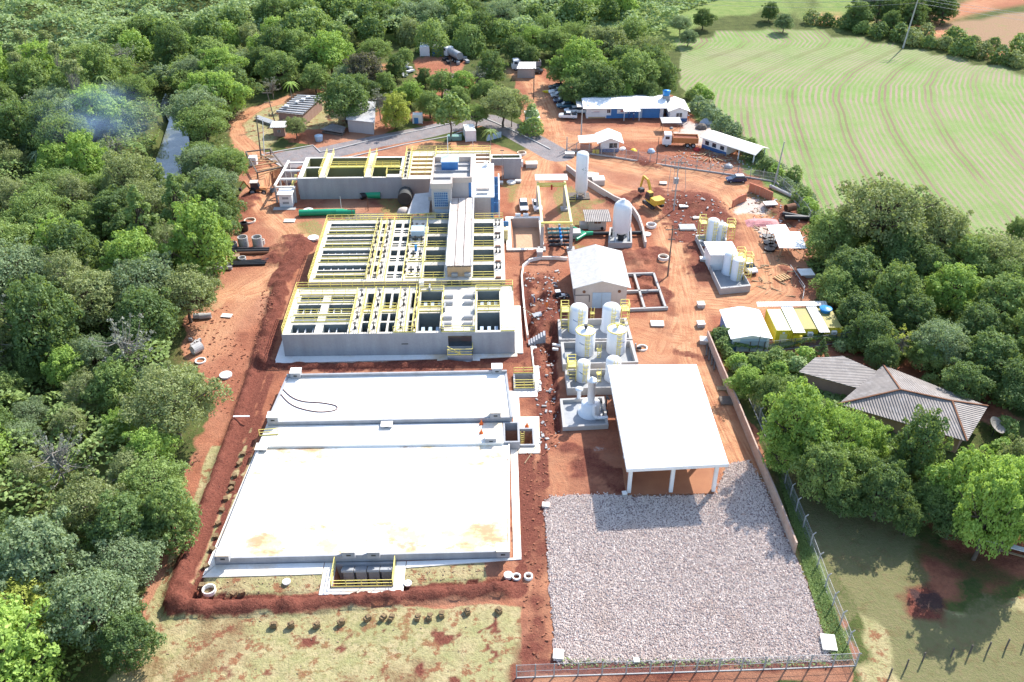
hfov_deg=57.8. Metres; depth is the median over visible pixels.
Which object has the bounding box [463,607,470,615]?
sod clump
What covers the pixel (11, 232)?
broadleaf tree
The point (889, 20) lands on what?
broadleaf tree
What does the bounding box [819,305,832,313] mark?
water tub
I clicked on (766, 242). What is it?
hose coil
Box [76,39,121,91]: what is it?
broadleaf tree
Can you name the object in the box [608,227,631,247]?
tank box
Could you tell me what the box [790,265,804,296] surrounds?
guard wires
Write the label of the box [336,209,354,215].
plastic pipe
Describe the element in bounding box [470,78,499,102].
broadleaf tree
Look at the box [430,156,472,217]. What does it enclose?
treatment building
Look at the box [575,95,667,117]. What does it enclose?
site office
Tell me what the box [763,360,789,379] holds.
bush
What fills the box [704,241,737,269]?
white shed
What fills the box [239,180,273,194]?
backhoe loader
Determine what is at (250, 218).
concrete ring
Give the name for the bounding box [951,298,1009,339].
broadleaf tree
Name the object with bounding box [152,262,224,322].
broadleaf tree
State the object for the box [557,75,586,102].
broadleaf tree
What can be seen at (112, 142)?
broadleaf tree
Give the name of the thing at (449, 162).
roof box
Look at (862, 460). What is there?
broadleaf tree
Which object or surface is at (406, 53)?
broadleaf tree
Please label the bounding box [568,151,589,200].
tall tank
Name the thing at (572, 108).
car
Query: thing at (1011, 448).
broadleaf tree
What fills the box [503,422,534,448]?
inlet pit
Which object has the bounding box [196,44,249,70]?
broadleaf tree
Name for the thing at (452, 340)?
window
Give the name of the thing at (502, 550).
hatch box
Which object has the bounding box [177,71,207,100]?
broadleaf tree
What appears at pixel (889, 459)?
broadleaf tree
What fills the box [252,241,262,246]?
concrete ring
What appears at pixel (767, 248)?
hose coil
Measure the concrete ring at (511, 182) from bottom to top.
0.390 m
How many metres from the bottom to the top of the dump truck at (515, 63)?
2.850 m
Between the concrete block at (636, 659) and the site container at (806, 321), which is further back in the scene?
the site container at (806, 321)
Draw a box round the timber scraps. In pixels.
[661,144,799,296]
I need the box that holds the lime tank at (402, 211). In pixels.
[397,207,408,217]
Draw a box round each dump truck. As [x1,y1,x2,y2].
[511,58,540,70]
[662,131,698,147]
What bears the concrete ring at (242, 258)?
on the ground
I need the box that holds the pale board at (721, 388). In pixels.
[716,386,726,390]
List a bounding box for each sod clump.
[199,582,204,588]
[203,562,209,568]
[209,545,215,551]
[213,533,218,538]
[215,520,221,526]
[218,507,224,512]
[228,485,234,491]
[229,590,236,596]
[239,588,245,595]
[269,621,277,628]
[287,620,294,628]
[312,620,320,628]
[337,617,345,626]
[363,613,371,622]
[379,613,386,621]
[387,613,394,621]
[414,613,420,621]
[427,612,432,620]
[439,610,444,618]
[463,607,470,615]
[495,606,501,614]
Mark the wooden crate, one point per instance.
(236, 255)
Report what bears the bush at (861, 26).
on the ground
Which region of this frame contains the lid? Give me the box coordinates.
[219,371,231,378]
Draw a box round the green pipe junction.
[573,226,592,240]
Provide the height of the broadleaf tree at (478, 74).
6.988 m
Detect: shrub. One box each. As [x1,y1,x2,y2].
[684,88,699,99]
[692,82,707,94]
[701,89,714,98]
[708,325,730,346]
[715,335,731,354]
[720,346,735,359]
[724,352,747,369]
[745,137,757,143]
[747,350,768,369]
[748,150,765,161]
[765,345,788,370]
[767,162,784,178]
[784,350,798,366]
[795,346,816,362]
[797,206,812,215]
[799,196,820,210]
[810,215,820,223]
[844,336,863,353]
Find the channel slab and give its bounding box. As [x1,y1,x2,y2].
[259,422,503,447]
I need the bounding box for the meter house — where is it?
[579,209,610,229]
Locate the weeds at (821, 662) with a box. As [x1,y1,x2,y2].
[562,657,828,667]
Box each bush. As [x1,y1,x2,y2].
[518,116,544,136]
[688,94,709,114]
[698,102,725,123]
[710,114,733,131]
[723,121,743,137]
[730,360,746,372]
[742,352,767,373]
[756,157,775,171]
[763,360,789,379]
[779,177,795,189]
[783,374,800,391]
[786,165,803,181]
[786,356,807,373]
[791,186,813,203]
[803,8,822,25]
[819,12,836,25]
[832,338,848,352]
[834,14,852,29]
[846,16,863,29]
[852,19,870,33]
[867,21,889,39]
[888,22,912,42]
[900,26,925,46]
[915,22,935,38]
[919,371,941,386]
[920,35,937,48]
[935,35,953,49]
[941,25,967,43]
[947,35,977,56]
[967,34,981,45]
[972,40,994,58]
[984,36,1001,48]
[988,44,1014,65]
[988,436,1011,454]
[990,414,1019,439]
[1006,49,1023,67]
[1008,33,1023,53]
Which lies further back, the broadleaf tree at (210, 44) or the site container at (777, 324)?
the broadleaf tree at (210, 44)
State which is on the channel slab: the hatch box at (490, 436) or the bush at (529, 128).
the hatch box at (490, 436)
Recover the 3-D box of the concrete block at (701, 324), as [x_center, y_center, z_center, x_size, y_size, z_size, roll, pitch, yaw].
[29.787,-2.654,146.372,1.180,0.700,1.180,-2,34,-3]
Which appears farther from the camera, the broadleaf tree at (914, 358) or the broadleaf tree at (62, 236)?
the broadleaf tree at (62, 236)
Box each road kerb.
[266,145,332,153]
[334,118,473,149]
[349,125,479,156]
[487,118,550,148]
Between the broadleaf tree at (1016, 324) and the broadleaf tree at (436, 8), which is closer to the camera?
the broadleaf tree at (1016, 324)
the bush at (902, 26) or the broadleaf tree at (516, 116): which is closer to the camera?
the broadleaf tree at (516, 116)
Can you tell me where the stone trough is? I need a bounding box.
[255,115,273,124]
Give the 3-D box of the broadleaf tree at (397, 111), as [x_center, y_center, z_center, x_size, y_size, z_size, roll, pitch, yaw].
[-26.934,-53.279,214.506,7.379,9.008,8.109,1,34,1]
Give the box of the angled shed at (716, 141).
[700,129,769,163]
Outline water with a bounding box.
[153,93,189,188]
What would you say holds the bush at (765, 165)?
on the ground
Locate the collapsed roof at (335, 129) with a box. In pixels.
[320,123,345,135]
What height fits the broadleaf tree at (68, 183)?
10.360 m
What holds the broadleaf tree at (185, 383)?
on the ground
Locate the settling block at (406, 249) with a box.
[308,213,504,286]
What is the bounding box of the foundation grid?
[627,272,667,311]
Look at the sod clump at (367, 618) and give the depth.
98.56 m
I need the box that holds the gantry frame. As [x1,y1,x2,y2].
[534,174,574,251]
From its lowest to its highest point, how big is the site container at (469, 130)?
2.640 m
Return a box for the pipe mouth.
[398,187,412,205]
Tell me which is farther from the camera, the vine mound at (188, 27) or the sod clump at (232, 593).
the vine mound at (188, 27)
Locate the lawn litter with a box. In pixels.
[135,563,498,681]
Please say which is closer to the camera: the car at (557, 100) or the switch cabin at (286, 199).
the switch cabin at (286, 199)
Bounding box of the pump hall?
[568,244,630,307]
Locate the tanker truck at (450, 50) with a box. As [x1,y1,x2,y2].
[443,45,462,62]
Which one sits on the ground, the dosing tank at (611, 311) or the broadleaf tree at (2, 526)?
the broadleaf tree at (2, 526)
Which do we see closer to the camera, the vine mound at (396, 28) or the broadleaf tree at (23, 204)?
the broadleaf tree at (23, 204)
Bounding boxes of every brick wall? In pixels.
[732,194,746,207]
[748,183,773,200]
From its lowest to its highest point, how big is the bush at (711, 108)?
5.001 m
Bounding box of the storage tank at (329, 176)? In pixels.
[298,149,404,198]
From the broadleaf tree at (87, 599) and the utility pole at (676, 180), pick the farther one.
the utility pole at (676, 180)
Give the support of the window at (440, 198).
in the treatment building at (446, 186)
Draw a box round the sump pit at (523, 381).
[513,367,534,390]
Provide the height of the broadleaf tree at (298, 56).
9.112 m
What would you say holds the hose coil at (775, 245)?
on the ground
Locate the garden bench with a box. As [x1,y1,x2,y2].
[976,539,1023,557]
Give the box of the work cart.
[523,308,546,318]
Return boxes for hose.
[280,386,337,411]
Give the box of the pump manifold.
[547,224,580,246]
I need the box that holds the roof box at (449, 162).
[441,155,458,169]
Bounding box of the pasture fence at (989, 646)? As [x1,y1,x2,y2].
[888,638,1023,677]
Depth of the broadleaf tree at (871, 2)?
297.27 m
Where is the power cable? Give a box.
[667,1,910,6]
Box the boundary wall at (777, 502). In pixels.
[707,331,797,553]
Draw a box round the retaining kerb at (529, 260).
[521,256,567,337]
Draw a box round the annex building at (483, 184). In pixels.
[472,162,493,218]
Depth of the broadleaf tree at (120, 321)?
139.76 m
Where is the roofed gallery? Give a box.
[446,197,473,284]
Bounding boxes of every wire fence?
[516,393,861,677]
[567,143,775,181]
[721,332,849,351]
[776,172,812,220]
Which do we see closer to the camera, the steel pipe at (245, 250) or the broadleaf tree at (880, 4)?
the steel pipe at (245, 250)
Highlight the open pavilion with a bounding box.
[607,364,728,495]
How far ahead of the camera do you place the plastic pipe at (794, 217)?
175.09 m
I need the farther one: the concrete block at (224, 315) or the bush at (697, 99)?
the bush at (697, 99)
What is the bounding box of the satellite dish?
[988,416,1004,435]
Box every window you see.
[434,192,447,206]
[435,213,448,217]
[448,336,471,345]
[609,143,617,147]
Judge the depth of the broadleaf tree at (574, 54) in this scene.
232.11 m
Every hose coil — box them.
[763,234,773,239]
[763,239,774,245]
[764,245,774,251]
[768,243,777,248]
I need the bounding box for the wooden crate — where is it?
[233,253,239,260]
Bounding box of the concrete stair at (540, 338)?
[528,331,545,344]
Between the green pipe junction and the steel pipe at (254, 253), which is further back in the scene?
the green pipe junction
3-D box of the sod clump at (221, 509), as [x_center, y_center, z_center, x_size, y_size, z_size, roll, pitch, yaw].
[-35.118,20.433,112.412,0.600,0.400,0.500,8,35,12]
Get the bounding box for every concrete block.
[220,313,232,317]
[284,219,294,222]
[526,161,537,167]
[537,248,542,256]
[542,502,549,507]
[553,648,563,659]
[565,152,574,156]
[588,173,598,180]
[592,175,604,185]
[633,657,639,662]
[650,320,663,326]
[697,301,704,307]
[697,320,705,327]
[700,336,707,344]
[719,396,732,404]
[763,201,777,205]
[820,633,837,652]
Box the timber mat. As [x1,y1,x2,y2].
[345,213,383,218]
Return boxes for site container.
[412,112,422,123]
[420,43,429,56]
[463,123,475,141]
[764,309,792,343]
[793,308,817,342]
[816,306,841,340]
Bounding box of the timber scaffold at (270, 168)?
[245,148,283,178]
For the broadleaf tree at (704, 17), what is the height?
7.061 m
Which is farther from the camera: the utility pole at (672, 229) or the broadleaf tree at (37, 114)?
the broadleaf tree at (37, 114)
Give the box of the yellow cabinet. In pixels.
[791,333,802,345]
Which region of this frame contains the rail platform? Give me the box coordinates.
[258,428,278,435]
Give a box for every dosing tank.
[560,300,587,334]
[567,354,589,382]
[575,324,595,356]
[600,299,629,333]
[604,355,620,382]
[606,322,626,355]
[697,214,719,240]
[717,218,736,240]
[721,247,746,275]
[730,251,754,281]
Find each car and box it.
[519,198,528,210]
[535,67,542,73]
[548,83,562,88]
[548,87,561,93]
[550,91,564,97]
[553,96,571,102]
[556,101,574,108]
[564,105,579,111]
[573,107,584,112]
[725,174,746,182]
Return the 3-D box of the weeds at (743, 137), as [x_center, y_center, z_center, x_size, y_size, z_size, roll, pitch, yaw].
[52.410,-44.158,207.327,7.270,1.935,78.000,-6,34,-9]
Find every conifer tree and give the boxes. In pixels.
[119,184,168,257]
[159,173,210,235]
[814,337,829,356]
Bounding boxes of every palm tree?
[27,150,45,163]
[90,74,109,84]
[283,81,299,98]
[481,129,499,149]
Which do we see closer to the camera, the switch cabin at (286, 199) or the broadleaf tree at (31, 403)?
the broadleaf tree at (31, 403)
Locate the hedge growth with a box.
[722,332,850,349]
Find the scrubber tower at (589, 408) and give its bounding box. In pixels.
[578,376,609,419]
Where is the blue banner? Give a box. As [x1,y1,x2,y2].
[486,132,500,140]
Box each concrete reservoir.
[214,444,509,564]
[267,370,512,425]
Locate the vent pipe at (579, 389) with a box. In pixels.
[575,386,582,398]
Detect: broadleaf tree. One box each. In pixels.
[0,47,15,88]
[0,81,21,116]
[0,98,30,154]
[0,118,19,150]
[0,147,33,178]
[0,173,23,205]
[0,177,28,210]
[0,182,75,225]
[0,216,36,257]
[0,235,59,300]
[0,273,84,369]
[0,280,86,341]
[0,310,15,370]
[0,365,26,407]
[0,404,18,440]
[0,417,42,456]
[0,422,12,470]
[0,505,98,609]
[0,511,8,535]
[0,572,58,632]
[0,592,65,681]
[1,452,49,492]
[3,394,49,427]
[6,55,50,98]
[6,347,44,382]
[7,207,67,247]
[10,180,61,207]
[15,99,74,155]
[16,38,65,87]
[20,212,88,263]
[23,166,86,194]
[25,83,73,109]
[27,108,94,154]
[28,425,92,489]
[30,140,71,175]
[32,217,104,279]
[33,94,84,128]
[35,247,91,293]
[37,559,143,652]
[40,64,93,96]
[40,344,92,386]
[42,467,129,539]
[47,402,91,442]
[48,172,98,219]
[53,166,86,193]
[55,129,107,177]
[55,268,140,331]
[59,366,105,413]
[61,82,123,139]
[64,200,105,239]
[66,331,116,374]
[67,82,119,111]
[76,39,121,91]
[77,356,139,412]
[78,488,166,569]
[78,527,167,596]
[79,171,124,203]
[84,139,113,170]
[84,184,143,231]
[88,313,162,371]
[90,250,187,308]
[94,115,126,144]
[95,602,167,674]
[98,226,171,283]
[99,81,124,96]
[100,133,132,153]
[100,149,164,190]
[101,407,138,444]
[102,205,155,241]
[106,284,182,347]
[106,446,149,488]
[108,304,150,332]
[110,43,137,76]
[113,108,137,129]
[115,72,158,106]
[115,359,234,439]
[117,448,192,510]
[118,177,159,200]
[122,13,159,42]
[122,424,183,469]
[125,180,193,228]
[131,362,176,401]
[135,478,203,556]
[147,218,188,267]
[151,21,189,67]
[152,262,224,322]
[159,83,227,138]
[160,173,191,194]
[161,194,235,276]
[170,54,211,78]
[171,99,235,142]
[174,143,228,176]
[174,146,209,171]
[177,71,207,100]
[180,164,238,198]
[184,139,218,153]
[185,211,231,256]
[187,175,247,215]
[190,37,237,70]
[193,67,213,84]
[194,267,221,287]
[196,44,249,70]
[198,68,253,119]
[198,144,249,178]
[204,60,264,109]
[204,198,242,236]
[244,44,278,74]
[251,0,292,25]
[253,22,290,54]
[253,50,301,89]
[261,76,280,98]
[275,26,314,55]
[282,116,309,138]
[288,45,318,79]
[297,61,330,92]
[301,29,355,75]
[313,72,369,123]
[331,62,361,78]
[342,51,383,83]
[346,72,381,99]
[355,37,393,57]
[369,88,392,120]
[374,71,396,97]
[380,90,410,127]
[382,52,407,80]
[393,78,424,106]
[396,46,413,62]
[409,0,450,26]
[412,90,440,117]
[414,67,434,88]
[425,68,455,96]
[432,92,472,140]
[445,85,470,106]
[448,70,478,93]
[458,8,497,40]
[465,102,492,127]
[468,66,487,83]
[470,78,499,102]
[471,49,508,82]
[479,84,533,126]
[483,0,525,21]
[498,34,529,57]
[502,103,522,126]
[512,23,545,45]
[516,44,540,61]
[523,103,539,116]
[534,25,572,57]
[545,56,572,82]
[549,35,607,80]
[554,20,587,39]
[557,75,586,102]
[563,56,610,91]
[569,86,592,105]
[577,22,606,49]
[580,61,626,97]
[588,25,630,58]
[603,43,639,66]
[607,58,621,74]
[614,16,653,43]
[614,48,660,94]
[616,81,635,95]
[628,33,675,55]
[634,79,662,96]
[638,43,670,71]
[651,57,681,93]
[666,14,692,35]
[679,28,698,45]
[692,8,718,29]
[722,364,764,398]
[748,370,787,410]
[757,376,836,460]
[760,1,779,20]
[761,427,805,474]
[773,12,794,32]
[788,439,855,504]
[791,428,836,469]
[800,209,859,259]
[808,265,859,307]
[813,402,880,460]
[821,475,867,517]
[822,243,883,293]
[833,290,888,326]
[834,171,950,257]
[837,444,886,496]
[840,309,899,352]
[842,0,875,23]
[842,207,878,245]
[849,416,895,464]
[853,457,917,523]
[862,222,931,270]
[863,334,901,370]
[865,0,878,9]
[866,258,924,316]
[872,0,886,22]
[878,0,906,22]
[880,453,913,493]
[881,9,905,30]
[885,404,953,483]
[886,324,921,354]
[890,290,944,331]
[893,500,930,536]
[898,0,931,26]
[900,242,957,281]
[901,338,947,371]
[902,0,923,29]
[905,201,974,256]
[906,470,949,517]
[907,317,973,367]
[915,476,962,522]
[921,443,997,514]
[923,1,929,21]
[924,261,998,313]
[924,496,972,540]
[927,0,935,14]
[929,0,960,19]
[932,0,949,24]
[939,357,998,401]
[940,474,967,510]
[944,233,1000,278]
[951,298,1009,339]
[951,456,1023,560]
[962,229,1023,270]
[962,325,1023,380]
[970,270,1023,323]
[980,448,1013,467]
[980,455,1023,553]
[982,254,1023,281]
[982,356,1023,410]
[995,433,1023,458]
[996,308,1023,354]
[1004,216,1023,240]
[1009,244,1023,270]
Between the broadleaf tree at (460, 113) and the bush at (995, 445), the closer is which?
the bush at (995, 445)
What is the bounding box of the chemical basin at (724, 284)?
[695,234,750,294]
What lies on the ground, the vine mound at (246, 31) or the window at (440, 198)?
the vine mound at (246, 31)
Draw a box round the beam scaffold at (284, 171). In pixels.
[274,160,303,202]
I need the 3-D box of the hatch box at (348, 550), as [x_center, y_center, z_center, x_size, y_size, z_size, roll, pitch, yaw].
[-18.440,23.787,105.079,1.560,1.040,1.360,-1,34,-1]
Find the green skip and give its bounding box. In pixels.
[448,134,461,140]
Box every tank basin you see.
[558,318,631,343]
[560,340,637,370]
[565,369,611,394]
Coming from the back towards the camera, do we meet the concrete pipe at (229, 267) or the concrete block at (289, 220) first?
the concrete block at (289, 220)
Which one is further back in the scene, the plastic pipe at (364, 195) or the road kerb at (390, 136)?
the road kerb at (390, 136)
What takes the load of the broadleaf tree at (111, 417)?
on the ground
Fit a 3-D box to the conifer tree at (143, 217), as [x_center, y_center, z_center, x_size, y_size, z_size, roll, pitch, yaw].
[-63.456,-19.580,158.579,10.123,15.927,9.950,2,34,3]
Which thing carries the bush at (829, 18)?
on the ground
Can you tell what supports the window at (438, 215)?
in the treatment building at (446, 186)
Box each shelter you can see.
[660,117,681,129]
[766,224,788,242]
[773,231,806,259]
[797,268,814,277]
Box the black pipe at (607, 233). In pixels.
[593,231,641,234]
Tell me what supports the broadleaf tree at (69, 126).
on the ground
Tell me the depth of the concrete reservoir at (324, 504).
111.88 m
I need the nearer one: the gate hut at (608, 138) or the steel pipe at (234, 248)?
the steel pipe at (234, 248)
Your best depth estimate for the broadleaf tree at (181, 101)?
205.99 m
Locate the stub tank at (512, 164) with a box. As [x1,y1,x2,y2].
[491,154,522,178]
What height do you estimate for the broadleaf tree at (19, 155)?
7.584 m
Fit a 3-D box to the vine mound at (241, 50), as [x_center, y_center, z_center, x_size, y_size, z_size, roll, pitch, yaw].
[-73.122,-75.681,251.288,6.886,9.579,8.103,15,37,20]
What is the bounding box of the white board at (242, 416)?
[233,415,249,416]
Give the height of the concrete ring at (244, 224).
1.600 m
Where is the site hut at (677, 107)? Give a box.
[665,96,689,121]
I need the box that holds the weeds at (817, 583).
[758,403,853,660]
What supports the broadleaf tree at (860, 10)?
on the ground
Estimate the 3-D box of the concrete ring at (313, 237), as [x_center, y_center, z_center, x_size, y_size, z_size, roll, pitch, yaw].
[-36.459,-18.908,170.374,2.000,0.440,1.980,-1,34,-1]
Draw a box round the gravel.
[543,459,831,664]
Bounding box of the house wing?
[799,356,875,396]
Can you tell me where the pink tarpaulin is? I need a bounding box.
[744,218,778,226]
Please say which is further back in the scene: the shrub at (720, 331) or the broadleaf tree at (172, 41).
the broadleaf tree at (172, 41)
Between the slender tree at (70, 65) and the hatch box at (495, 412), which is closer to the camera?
the hatch box at (495, 412)
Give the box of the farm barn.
[276,95,322,124]
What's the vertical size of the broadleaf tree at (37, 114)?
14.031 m
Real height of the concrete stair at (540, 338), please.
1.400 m
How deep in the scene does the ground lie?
145.00 m
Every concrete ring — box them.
[195,357,205,363]
[202,583,216,596]
[237,234,247,243]
[238,242,248,246]
[238,255,245,260]
[240,221,248,231]
[244,217,255,223]
[251,234,261,243]
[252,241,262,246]
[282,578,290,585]
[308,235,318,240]
[404,580,411,586]
[504,571,512,579]
[507,180,515,184]
[512,573,520,580]
[517,150,525,155]
[524,572,532,580]
[638,344,647,350]
[646,222,655,228]
[658,254,668,260]
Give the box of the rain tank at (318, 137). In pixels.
[314,134,322,141]
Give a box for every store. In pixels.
[346,101,375,134]
[517,62,535,77]
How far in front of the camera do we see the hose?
126.94 m
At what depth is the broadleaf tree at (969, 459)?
106.84 m
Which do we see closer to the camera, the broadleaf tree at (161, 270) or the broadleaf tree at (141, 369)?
the broadleaf tree at (141, 369)
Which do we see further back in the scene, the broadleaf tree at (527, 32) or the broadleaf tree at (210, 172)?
the broadleaf tree at (527, 32)
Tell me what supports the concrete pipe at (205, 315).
on the ground
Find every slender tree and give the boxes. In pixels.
[2,44,15,55]
[5,51,21,74]
[11,29,28,54]
[30,48,43,63]
[37,30,53,49]
[45,42,61,68]
[58,59,76,89]
[62,58,82,89]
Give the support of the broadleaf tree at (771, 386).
on the ground
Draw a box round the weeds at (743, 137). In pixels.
[690,87,822,218]
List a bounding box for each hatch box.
[215,547,231,561]
[254,443,268,451]
[266,411,279,422]
[289,367,301,378]
[341,543,355,557]
[366,543,380,557]
[380,420,392,428]
[485,432,496,441]
[490,407,500,418]
[491,363,501,373]
[496,543,509,557]
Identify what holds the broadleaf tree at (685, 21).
on the ground
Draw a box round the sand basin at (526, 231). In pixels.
[505,213,540,251]
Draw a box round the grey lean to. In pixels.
[407,186,432,217]
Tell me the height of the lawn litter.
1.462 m
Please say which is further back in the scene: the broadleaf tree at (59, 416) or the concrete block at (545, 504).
the broadleaf tree at (59, 416)
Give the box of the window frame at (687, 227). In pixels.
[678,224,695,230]
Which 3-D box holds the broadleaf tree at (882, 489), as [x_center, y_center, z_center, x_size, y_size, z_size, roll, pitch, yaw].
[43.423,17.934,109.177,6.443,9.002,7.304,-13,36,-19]
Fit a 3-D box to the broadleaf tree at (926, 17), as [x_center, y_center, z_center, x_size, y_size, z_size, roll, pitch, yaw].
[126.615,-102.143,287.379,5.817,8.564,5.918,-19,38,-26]
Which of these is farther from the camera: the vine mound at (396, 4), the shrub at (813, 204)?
the vine mound at (396, 4)
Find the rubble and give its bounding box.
[524,146,804,449]
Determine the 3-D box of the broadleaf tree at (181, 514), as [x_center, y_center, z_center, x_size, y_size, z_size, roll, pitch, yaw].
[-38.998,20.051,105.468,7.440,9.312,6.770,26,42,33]
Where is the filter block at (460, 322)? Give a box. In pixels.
[281,280,514,360]
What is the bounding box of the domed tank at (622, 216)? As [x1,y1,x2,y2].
[612,198,631,241]
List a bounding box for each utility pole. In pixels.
[254,115,261,158]
[262,118,264,159]
[264,91,274,120]
[665,226,679,275]
[670,159,686,209]
[773,142,784,185]
[902,0,917,47]
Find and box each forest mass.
[0,41,195,224]
[105,0,636,70]
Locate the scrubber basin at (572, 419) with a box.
[560,396,608,430]
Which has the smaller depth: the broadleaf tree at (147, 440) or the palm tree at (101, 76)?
the broadleaf tree at (147, 440)
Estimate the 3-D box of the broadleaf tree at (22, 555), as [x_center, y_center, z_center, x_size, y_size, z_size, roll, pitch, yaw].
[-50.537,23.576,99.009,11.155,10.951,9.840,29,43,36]
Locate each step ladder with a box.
[596,368,601,381]
[597,344,601,357]
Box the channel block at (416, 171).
[402,145,490,199]
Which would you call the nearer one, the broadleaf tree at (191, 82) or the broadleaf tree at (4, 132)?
the broadleaf tree at (4, 132)
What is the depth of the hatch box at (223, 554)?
104.25 m
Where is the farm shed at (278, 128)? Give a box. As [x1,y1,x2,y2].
[270,121,286,135]
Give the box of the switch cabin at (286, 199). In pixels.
[273,186,295,209]
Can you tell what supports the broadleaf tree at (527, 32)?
on the ground
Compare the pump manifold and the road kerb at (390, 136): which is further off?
the road kerb at (390, 136)
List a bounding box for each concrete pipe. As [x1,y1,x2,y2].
[189,341,203,354]
[193,313,203,318]
[199,313,211,318]
[208,266,231,269]
[769,184,794,198]
[784,203,796,211]
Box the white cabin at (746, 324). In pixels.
[719,306,772,350]
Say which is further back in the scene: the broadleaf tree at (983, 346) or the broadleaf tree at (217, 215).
the broadleaf tree at (217, 215)
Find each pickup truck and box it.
[532,199,542,210]
[558,111,576,118]
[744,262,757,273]
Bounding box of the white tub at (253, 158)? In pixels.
[248,155,257,165]
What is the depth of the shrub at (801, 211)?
177.35 m
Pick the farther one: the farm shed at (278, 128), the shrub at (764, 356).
the farm shed at (278, 128)
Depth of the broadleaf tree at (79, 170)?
183.34 m
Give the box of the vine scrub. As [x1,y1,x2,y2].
[0,0,713,55]
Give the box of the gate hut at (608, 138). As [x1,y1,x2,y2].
[578,128,623,151]
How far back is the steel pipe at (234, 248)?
166.35 m
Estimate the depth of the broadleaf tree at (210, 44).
242.39 m
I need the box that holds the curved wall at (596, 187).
[566,164,646,247]
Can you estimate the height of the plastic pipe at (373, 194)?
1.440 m
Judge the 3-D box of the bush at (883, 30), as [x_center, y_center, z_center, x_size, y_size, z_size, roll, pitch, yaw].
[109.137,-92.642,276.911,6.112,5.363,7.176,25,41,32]
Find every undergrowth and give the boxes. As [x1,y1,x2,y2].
[0,40,260,681]
[775,373,909,503]
[804,203,1023,409]
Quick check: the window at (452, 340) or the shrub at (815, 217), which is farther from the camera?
the shrub at (815, 217)
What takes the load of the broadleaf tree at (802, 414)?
on the ground
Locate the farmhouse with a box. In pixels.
[838,364,988,452]
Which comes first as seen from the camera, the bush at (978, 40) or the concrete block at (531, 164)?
the concrete block at (531, 164)
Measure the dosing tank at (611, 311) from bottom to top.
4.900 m
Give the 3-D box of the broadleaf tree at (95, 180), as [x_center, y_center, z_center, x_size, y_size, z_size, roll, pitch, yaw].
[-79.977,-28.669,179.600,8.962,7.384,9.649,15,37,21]
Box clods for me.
[182,151,804,658]
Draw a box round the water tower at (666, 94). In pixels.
[662,89,670,112]
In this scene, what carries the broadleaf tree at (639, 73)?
on the ground
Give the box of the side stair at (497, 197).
[494,173,508,241]
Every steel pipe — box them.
[231,247,269,249]
[231,249,268,251]
[234,251,268,254]
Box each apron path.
[202,346,540,577]
[275,306,522,362]
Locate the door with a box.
[592,292,610,307]
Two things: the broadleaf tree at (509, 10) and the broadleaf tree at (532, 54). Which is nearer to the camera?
the broadleaf tree at (532, 54)
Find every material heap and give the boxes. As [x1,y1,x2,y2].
[648,148,654,152]
[695,123,706,129]
[700,118,712,125]
[725,163,732,168]
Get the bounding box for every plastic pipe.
[214,263,264,265]
[229,261,265,263]
[230,258,268,261]
[232,259,267,262]
[299,209,342,215]
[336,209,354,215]
[360,193,366,199]
[366,192,380,198]
[782,211,805,215]
[784,215,809,219]
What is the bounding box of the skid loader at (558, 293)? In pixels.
[554,289,569,298]
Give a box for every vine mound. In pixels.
[115,27,155,60]
[176,16,205,39]
[181,31,198,60]
[215,18,242,48]
[234,21,259,47]
[236,45,250,71]
[244,32,270,56]
[260,16,281,33]
[338,27,357,46]
[373,0,397,33]
[374,0,396,9]
[393,15,412,39]
[394,0,413,7]
[396,16,424,47]
[413,15,449,57]
[436,22,456,41]
[444,14,456,31]
[449,22,487,57]
[466,0,484,17]
[480,1,502,16]
[532,11,560,39]
[551,3,563,26]
[583,0,600,20]
[608,0,640,18]
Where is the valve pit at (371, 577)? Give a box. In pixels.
[319,555,405,594]
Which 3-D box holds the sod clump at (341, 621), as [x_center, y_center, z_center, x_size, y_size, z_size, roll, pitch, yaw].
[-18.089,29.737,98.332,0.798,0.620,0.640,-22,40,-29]
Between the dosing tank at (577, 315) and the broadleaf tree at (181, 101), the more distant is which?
the broadleaf tree at (181, 101)
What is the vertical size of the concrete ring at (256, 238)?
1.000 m
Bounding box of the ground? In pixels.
[0,0,1023,681]
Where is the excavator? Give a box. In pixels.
[638,175,664,209]
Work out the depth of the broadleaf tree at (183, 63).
236.04 m
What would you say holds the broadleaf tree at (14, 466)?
on the ground
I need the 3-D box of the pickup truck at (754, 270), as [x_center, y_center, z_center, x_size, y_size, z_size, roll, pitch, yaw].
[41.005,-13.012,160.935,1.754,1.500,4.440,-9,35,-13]
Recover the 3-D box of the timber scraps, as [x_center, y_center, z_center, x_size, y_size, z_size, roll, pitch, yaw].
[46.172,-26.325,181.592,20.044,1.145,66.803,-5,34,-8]
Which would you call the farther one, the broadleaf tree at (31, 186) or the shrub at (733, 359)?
the broadleaf tree at (31, 186)
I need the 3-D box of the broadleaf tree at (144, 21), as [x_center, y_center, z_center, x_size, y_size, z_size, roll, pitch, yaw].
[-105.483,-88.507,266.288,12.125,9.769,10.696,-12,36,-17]
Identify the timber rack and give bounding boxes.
[773,273,791,281]
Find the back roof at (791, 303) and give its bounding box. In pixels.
[756,301,826,306]

